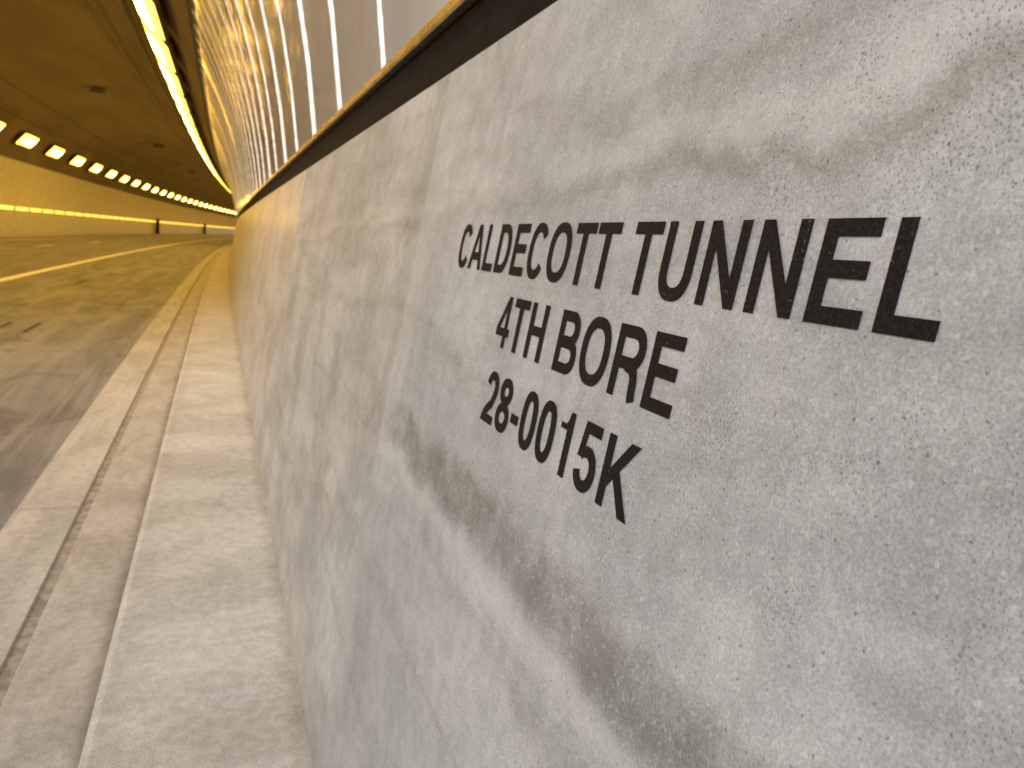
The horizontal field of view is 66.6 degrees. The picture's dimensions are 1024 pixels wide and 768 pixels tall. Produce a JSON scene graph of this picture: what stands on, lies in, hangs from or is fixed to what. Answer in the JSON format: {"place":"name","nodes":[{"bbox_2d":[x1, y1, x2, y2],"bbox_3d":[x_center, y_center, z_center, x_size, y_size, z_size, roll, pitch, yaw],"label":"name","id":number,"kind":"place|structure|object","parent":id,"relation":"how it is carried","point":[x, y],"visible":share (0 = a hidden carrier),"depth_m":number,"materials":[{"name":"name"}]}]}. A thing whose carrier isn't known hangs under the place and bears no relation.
{"place":"outdoors","nodes":[
{"label":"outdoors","id":0,"kind":"place"},
{"bbox_2d":[0,234,228,239],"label":"raised walkway","id":1,"kind":"structure","parent":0,"point":[43,236],"depth_m":53.91,"materials":[{"name":"concrete"}]},
{"bbox_2d":[156,219,159,233],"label":"emergency cabinet","id":2,"kind":"object","parent":1,"relation":"on","point":[157,226],"visible":1,"depth_m":94.18,"materials":[{"name":"black metal"}]},
{"bbox_2d":[0,235,233,530],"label":"road","id":3,"kind":"structure","parent":0,"point":[60,364],"depth_m":9.44,"materials":[{"name":"grey asphalt"}]},
{"bbox_2d":[0,280,86,331],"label":"road patch","id":4,"kind":"object","parent":3,"relation":"on","point":[27,329],"visible":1,"depth_m":8.89,"materials":[{"name":"black asphalt"}]},
{"bbox_2d":[0,238,226,281],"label":"road edge line","id":5,"kind":"object","parent":3,"relation":"on","point":[33,272],"visible":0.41,"depth_m":20.91,"materials":[{"name":"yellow paint"}]},
{"bbox_2d":[2,235,226,241],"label":"road edge line","id":6,"kind":"object","parent":3,"relation":"on","point":[99,237],"visible":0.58,"depth_m":50.99,"materials":[{"name":"paint"}]},
{"bbox_2d":[0,235,233,240],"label":"gutter","id":7,"kind":"object","parent":3,"relation":"on","point":[80,237],"visible":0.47,"depth_m":53.08,"materials":[{"name":"concrete"}]},
{"bbox_2d":[78,245,311,767],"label":"raised walkway","id":8,"kind":"structure","parent":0,"point":[199,670],"depth_m":2.24,"materials":[{"name":"concrete"}]},
{"label":"ground","id":9,"kind":"structure","parent":0,"visible":0},
{"bbox_2d":[0,243,232,767],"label":"gutter","id":10,"kind":"object","parent":9,"relation":"on","point":[69,532],"visible":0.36,"depth_m":2.96,"materials":[{"name":"concrete"}]},
{"bbox_2d":[0,209,234,240],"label":"concrete barrier wall","id":11,"kind":"structure","parent":9,"relation":"on","point":[14,222],"depth_m":57.25,"materials":[{"name":"grey concrete"}]},
{"bbox_2d":[0,154,236,228],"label":"wall cladding","id":12,"kind":"structure","parent":11,"relation":"on","point":[25,186],"depth_m":56.81,"materials":[{"name":"tile"}]},
{"bbox_2d":[0,0,235,216],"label":"tunnel ceiling","id":13,"kind":"structure","parent":9,"relation":"on","point":[62,57],"depth_m":34.01,"materials":[{"name":"concrete"}]},
{"bbox_2d":[90,87,105,95],"bbox_3d":[-18.210,-12.902,34.316,0.568,0.280,0.621,0,10,-20],"label":"ceiling junction box","id":14,"kind":"object","parent":13,"relation":"hanging from","point":[97,91],"visible":1,"depth_m":34.09,"materials":[{"name":"metal"}]},
{"bbox_2d":[0,0,234,208],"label":"ceiling conduit","id":15,"kind":"object","parent":13,"relation":"attached to","point":[129,20],"visible":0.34,"depth_m":26.70,"materials":[{"name":"grey metal"}]},
{"bbox_2d":[0,0,235,213],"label":"tunnel lights","id":16,"kind":"object","parent":13,"relation":"attached to","point":[153,18],"visible":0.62,"depth_m":21.34,"materials":[{"name":"yellow glass"}]},
{"bbox_2d":[154,144,162,148],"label":"ceiling junction box","id":17,"kind":"object","parent":13,"relation":"hanging from","point":[158,146],"visible":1,"depth_m":56.53,"materials":[{"name":"metal"}]},
{"bbox_2d":[229,0,1023,767],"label":"concrete barrier wall","id":18,"kind":"structure","parent":9,"relation":"on","point":[809,552],"depth_m":0.62,"materials":[{"name":"grey concrete"}]},
{"bbox_2d":[186,0,557,219],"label":"wall cladding","id":19,"kind":"structure","parent":18,"relation":"on","point":[291,89],"depth_m":3.40,"materials":[{"name":"ceramic"}]},
{"bbox_2d":[458,217,940,523],"bbox_3d":[0.052,-0.043,0.811,0.040,0.250,0.883,0,11,-20],"label":"painted tunnel lettering","id":20,"kind":"object","parent":18,"relation":"attached to","point":[887,321],"visible":1,"depth_m":0.64,"materials":[{"name":"black paint"}]}
]}

